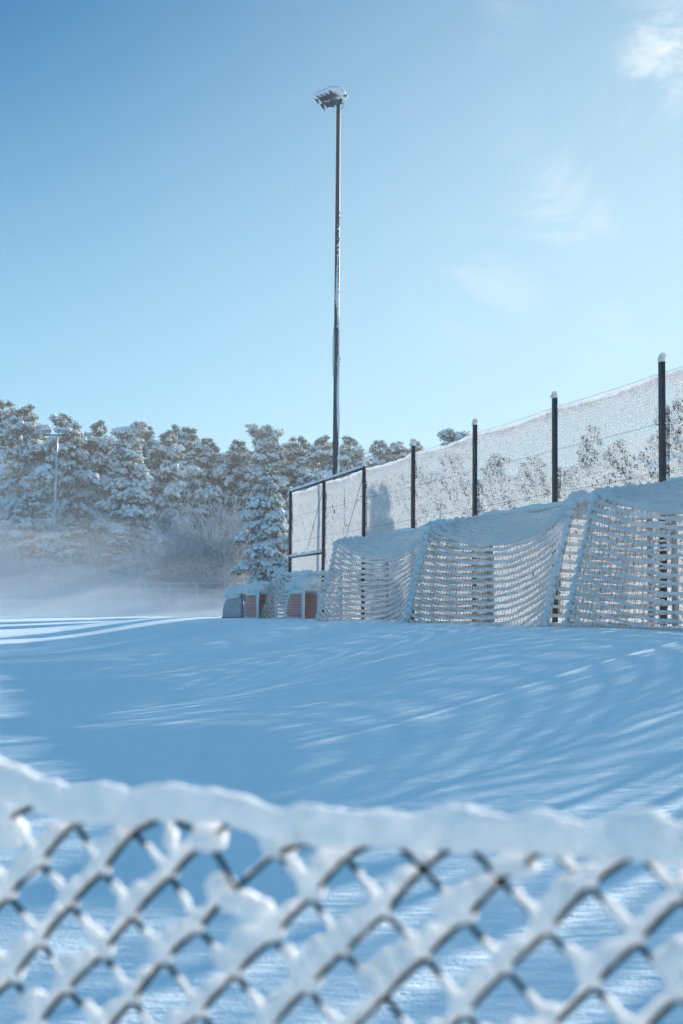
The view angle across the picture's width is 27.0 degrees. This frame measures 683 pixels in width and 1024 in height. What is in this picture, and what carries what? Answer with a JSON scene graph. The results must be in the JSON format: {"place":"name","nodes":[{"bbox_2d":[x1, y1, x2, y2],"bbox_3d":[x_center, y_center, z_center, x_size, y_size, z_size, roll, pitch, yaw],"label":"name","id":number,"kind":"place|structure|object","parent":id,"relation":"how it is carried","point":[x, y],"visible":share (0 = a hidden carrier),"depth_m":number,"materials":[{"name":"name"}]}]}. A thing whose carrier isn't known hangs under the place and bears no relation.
{"place":"outdoors","nodes":[
{"label":"outdoors","id":0,"kind":"place"},
{"bbox_2d":[0,611,682,1023],"bbox_3d":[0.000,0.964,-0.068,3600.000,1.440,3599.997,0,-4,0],"label":"snow field","id":1,"kind":"structure","parent":0,"point":[574,723],"depth_m":9.56,"materials":[{"name":"white snow"}]},
{"bbox_2d":[0,399,33,463],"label":"pine tree","id":2,"kind":"object","parent":1,"relation":"on","point":[4,418],"visible":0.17,"depth_m":146.54,"materials":[{"name":"white plant"}]},
{"bbox_2d":[0,524,58,615],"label":"frosted tree","id":3,"kind":"object","parent":1,"relation":"on","point":[20,581],"visible":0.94,"depth_m":119.61,"materials":[{"name":"white plant"}]},
{"bbox_2d":[0,495,65,615],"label":"pine tree","id":4,"kind":"object","parent":1,"relation":"on","point":[36,535],"visible":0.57,"depth_m":126.77,"materials":[{"name":"white plant"}]},
{"bbox_2d":[0,404,73,615],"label":"pine tree","id":5,"kind":"object","parent":1,"relation":"on","point":[18,464],"visible":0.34,"depth_m":139.37,"materials":[{"name":"white plant"}]},
{"bbox_2d":[41,427,70,615],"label":"floodlight mast","id":6,"kind":"object","parent":1,"relation":"on","point":[57,429],"visible":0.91,"depth_m":128.45,"materials":[{"name":"metal"}]},
{"bbox_2d":[22,413,106,615],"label":"pine tree","id":7,"kind":"object","parent":1,"relation":"on","point":[75,496],"visible":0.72,"depth_m":137.23,"materials":[{"name":"white plant"}]},
{"bbox_2d":[31,521,100,616],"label":"pine tree","id":8,"kind":"object","parent":1,"relation":"on","point":[72,536],"visible":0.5,"depth_m":126.26,"materials":[{"name":"white plant"}]},
{"bbox_2d":[41,536,147,616],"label":"frosted tree","id":9,"kind":"object","parent":1,"relation":"on","point":[75,585],"visible":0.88,"depth_m":120.05,"materials":[{"name":"grey plant"}]},
{"bbox_2d":[76,420,120,578],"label":"pine tree","id":10,"kind":"object","parent":1,"relation":"on","point":[102,464],"visible":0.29,"depth_m":142.04,"materials":[{"name":"white plant"}]},
{"bbox_2d":[88,527,148,616],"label":"pine tree","id":11,"kind":"object","parent":1,"relation":"on","point":[116,546],"visible":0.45,"depth_m":125.42,"materials":[{"name":"white plant"}]},
{"bbox_2d":[90,420,173,616],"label":"pine tree","id":12,"kind":"object","parent":1,"relation":"on","point":[132,501],"visible":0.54,"depth_m":131.40,"materials":[{"name":"white plant"}]},
{"bbox_2d":[27,582,241,616],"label":"field fence","id":13,"kind":"object","parent":1,"relation":"on","point":[141,612],"visible":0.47,"depth_m":105.07,"materials":[{"name":"grey metal"}]},
{"bbox_2d":[127,425,158,475],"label":"pine tree","id":14,"kind":"object","parent":1,"relation":"on","point":[144,447],"visible":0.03,"depth_m":150.45,"materials":[{"name":"white plant"}]},
{"bbox_2d":[138,536,168,616],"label":"frosted tree","id":15,"kind":"object","parent":1,"relation":"on","point":[146,614],"visible":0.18,"depth_m":123.96,"materials":[{"name":"white plant"}]},
{"bbox_2d":[146,439,171,616],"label":"pine tree","id":16,"kind":"object","parent":1,"relation":"on","point":[155,469],"visible":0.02,"depth_m":158.00,"materials":[{"name":"white plant"}]},
{"bbox_2d":[113,512,222,616],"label":"frosted tree","id":17,"kind":"object","parent":1,"relation":"on","point":[165,567],"visible":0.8,"depth_m":109.22,"materials":[{"name":"grey plant"}]},
{"bbox_2d":[131,430,209,616],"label":"pine tree","id":18,"kind":"object","parent":1,"relation":"on","point":[165,476],"visible":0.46,"depth_m":139.33,"materials":[{"name":"white plant"}]},
{"bbox_2d":[159,424,187,616],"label":"pine tree","id":19,"kind":"object","parent":1,"relation":"on","point":[175,428],"visible":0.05,"depth_m":152.80,"materials":[{"name":"white plant"}]},
{"bbox_2d":[169,426,201,616],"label":"pine tree","id":20,"kind":"object","parent":1,"relation":"on","point":[191,436],"visible":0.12,"depth_m":149.92,"materials":[{"name":"white plant"}]},
{"bbox_2d":[132,469,247,616],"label":"frosted tree","id":21,"kind":"object","parent":1,"relation":"on","point":[199,525],"visible":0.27,"depth_m":117.11,"materials":[{"name":"white plant"}]},
{"bbox_2d":[161,528,250,616],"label":"frosted tree","id":22,"kind":"object","parent":1,"relation":"on","point":[212,575],"visible":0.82,"depth_m":107.24,"materials":[{"name":"grey plant"}]},
{"bbox_2d":[180,437,240,616],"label":"pine tree","id":23,"kind":"object","parent":1,"relation":"on","point":[213,472],"visible":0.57,"depth_m":145.34,"materials":[{"name":"white plant"}]},
{"bbox_2d":[174,494,252,616],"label":"frosted tree","id":24,"kind":"object","parent":1,"relation":"on","point":[243,524],"visible":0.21,"depth_m":112.25,"materials":[{"name":"white plant"}]},
{"bbox_2d":[207,447,226,610],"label":"pine tree","id":25,"kind":"object","parent":1,"relation":"on","point":[221,454],"visible":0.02,"depth_m":159.53,"materials":[{"name":"white plant"}]},
{"bbox_2d":[202,439,251,542],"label":"pine tree","id":26,"kind":"object","parent":1,"relation":"on","point":[237,456],"visible":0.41,"depth_m":147.26,"materials":[{"name":"white plant"}]},
{"bbox_2d":[222,583,250,617],"bbox_3d":[-3.561,3.170,49.014,1.080,1.442,1.456,-1,-4,14],"label":"floor goal","id":27,"kind":"object","parent":1,"relation":"on","point":[235,596],"visible":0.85,"depth_m":48.42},
{"bbox_2d":[244,449,252,463],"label":"pine tree","id":28,"kind":"object","parent":1,"relation":"on","point":[250,452],"visible":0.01,"depth_m":165.03,"materials":[{"name":"white plant"}]},
{"bbox_2d":[219,423,290,615],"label":"pine tree","id":29,"kind":"object","parent":1,"relation":"on","point":[266,443],"visible":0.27,"depth_m":144.06,"materials":[{"name":"white plant"}]},
{"bbox_2d":[243,581,274,618],"bbox_3d":[-2.711,2.993,46.637,0.876,1.458,1.255,-2,-4,26],"label":"floor goal","id":30,"kind":"object","parent":1,"relation":"on","point":[257,592],"visible":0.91,"depth_m":46.21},
{"bbox_2d":[230,468,292,615],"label":"pine tree","id":31,"kind":"object","parent":1,"relation":"on","point":[268,526],"visible":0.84,"depth_m":103.10,"materials":[{"name":"white plant"}]},
{"bbox_2d":[239,541,283,615],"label":"pine tree","id":32,"kind":"object","parent":1,"relation":"on","point":[251,568],"visible":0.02,"depth_m":111.50,"materials":[{"name":"white plant"}]},
{"bbox_2d":[260,570,313,618],"bbox_3d":[-1.766,2.868,45.238,1.034,2.041,3.267,1,-4,-16],"label":"youth goal","id":33,"kind":"object","parent":1,"relation":"on","point":[275,594],"visible":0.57,"depth_m":46.13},
{"bbox_2d":[278,448,299,476],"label":"pine tree","id":34,"kind":"object","parent":1,"relation":"on","point":[281,462],"depth_m":156.18,"materials":[{"name":"white plant"}]},
{"bbox_2d":[279,436,318,523],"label":"pine tree","id":35,"kind":"object","parent":1,"relation":"on","point":[293,452],"visible":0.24,"depth_m":146.20,"materials":[{"name":"white plant"}]},
{"bbox_2d":[285,576,319,618],"bbox_3d":[-1.121,2.562,40.595,0.894,1.448,1.254,-2,-4,22],"label":"floor goal","id":36,"kind":"object","parent":1,"relation":"on","point":[301,590],"visible":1,"depth_m":40.25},
{"bbox_2d":[277,470,328,611],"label":"pine tree","id":37,"kind":"object","parent":1,"relation":"on","point":[307,477],"visible":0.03,"depth_m":94.98,"materials":[{"name":"white plant"}]},
{"bbox_2d":[305,570,342,618],"bbox_3d":[-0.831,2.841,46.151,1.036,1.984,3.270,1,-4,-16],"label":"youth goal","id":38,"kind":"object","parent":1,"relation":"on","point":[317,573],"visible":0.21,"depth_m":44.80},
{"bbox_2d":[285,435,365,574],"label":"pine tree","id":39,"kind":"object","parent":1,"relation":"on","point":[316,454],"visible":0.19,"depth_m":142.03,"materials":[{"name":"white plant"}]},
{"bbox_2d":[313,86,347,568],"bbox_3d":[-0.426,-5.678,51.204,0.660,19.619,1.346,4,-5,-44],"label":"floodlight mast","id":40,"kind":"object","parent":1,"relation":"on","point":[334,96],"visible":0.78,"depth_m":51.15,"materials":[{"name":"grey metal"}]},
{"bbox_2d":[0,757,682,1023],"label":"garden fence","id":41,"kind":"object","parent":1,"relation":"on","point":[650,839],"visible":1,"depth_m":1.15,"materials":[{"name":"white metal"}]},
{"bbox_2d":[314,435,394,613],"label":"pine tree","id":42,"kind":"object","parent":1,"relation":"on","point":[349,456],"visible":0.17,"depth_m":140.00,"materials":[{"name":"white plant"}]},
{"bbox_2d":[366,439,420,522],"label":"pine tree","id":43,"kind":"object","parent":1,"relation":"on","point":[379,456],"visible":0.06,"depth_m":146.49,"materials":[{"name":"white plant"}]},
{"bbox_2d":[385,441,418,602],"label":"pine tree","id":44,"kind":"object","parent":1,"relation":"on","point":[402,453],"visible":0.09,"depth_m":148.00,"materials":[{"name":"white plant"}]},
{"bbox_2d":[314,515,494,622],"bbox_3d":[1.326,1.736,34.325,2.145,2.994,7.584,1,-4,-16],"label":"football goal","id":45,"kind":"object","parent":1,"relation":"on","point":[386,548],"visible":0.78,"depth_m":34.80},
{"bbox_2d":[398,473,433,605],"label":"pine tree","id":46,"kind":"object","parent":1,"relation":"on","point":[427,483],"visible":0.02,"depth_m":114.67,"materials":[{"name":"white plant"}]},
{"bbox_2d":[402,438,429,611],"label":"pine tree","id":47,"kind":"object","parent":1,"relation":"on","point":[418,447],"visible":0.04,"depth_m":150.47,"materials":[{"name":"white plant"}]},
{"bbox_2d":[423,427,480,612],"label":"pine tree","id":48,"kind":"object","parent":1,"relation":"on","point":[448,434],"visible":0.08,"depth_m":95.86,"materials":[{"name":"white plant"}]},
{"bbox_2d":[288,353,682,625],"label":"ball fence","id":49,"kind":"object","parent":1,"relation":"on","point":[308,554],"visible":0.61,"depth_m":33.73,"materials":[{"name":"metal"}]},
{"bbox_2d":[463,453,525,591],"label":"pine tree","id":50,"kind":"object","parent":1,"relation":"on","point":[478,484],"visible":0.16,"depth_m":91.82,"materials":[{"name":"white plant"}]},
{"bbox_2d":[401,483,654,626],"bbox_3d":[3.323,1.226,27.476,2.158,3.032,7.596,1,-4,-16],"label":"football goal","id":51,"kind":"object","parent":1,"relation":"on","point":[526,524],"visible":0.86,"depth_m":26.79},
{"bbox_2d":[512,456,560,597],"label":"pine tree","id":52,"kind":"object","parent":1,"relation":"on","point":[544,482],"visible":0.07,"depth_m":95.10,"materials":[{"name":"white plant"}]},
{"bbox_2d":[541,467,586,613],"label":"pine tree","id":53,"kind":"object","parent":1,"relation":"on","point":[559,487],"visible":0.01,"depth_m":112.36,"materials":[{"name":"white plant"}]},
{"bbox_2d":[568,425,623,583],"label":"pine tree","id":54,"kind":"object","parent":1,"relation":"on","point":[584,455],"visible":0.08,"depth_m":84.12,"materials":[{"name":"white plant"}]},
{"bbox_2d":[565,439,659,603],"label":"pine tree","id":55,"kind":"object","parent":1,"relation":"on","point":[629,472],"visible":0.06,"depth_m":89.83,"materials":[{"name":"white plant"}]},
{"bbox_2d":[561,476,682,630],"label":"football goal","id":56,"kind":"object","parent":1,"relation":"on","point":[657,499],"visible":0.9,"depth_m":22.46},
{"bbox_2d":[637,446,658,482],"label":"pine tree","id":57,"kind":"object","parent":1,"relation":"on","point":[646,460],"visible":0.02,"depth_m":91.99,"materials":[{"name":"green plant"}]},
{"bbox_2d":[635,400,682,604],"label":"pine tree","id":58,"kind":"object","parent":1,"relation":"on","point":[668,426],"visible":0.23,"depth_m":62.09,"materials":[{"name":"white plant"}]},
{"bbox_2d":[0,0,682,610],"label":"sky","id":59,"kind":"structure","parent":0,"point":[511,171],"materials":[{"name":"blue"}]}
]}

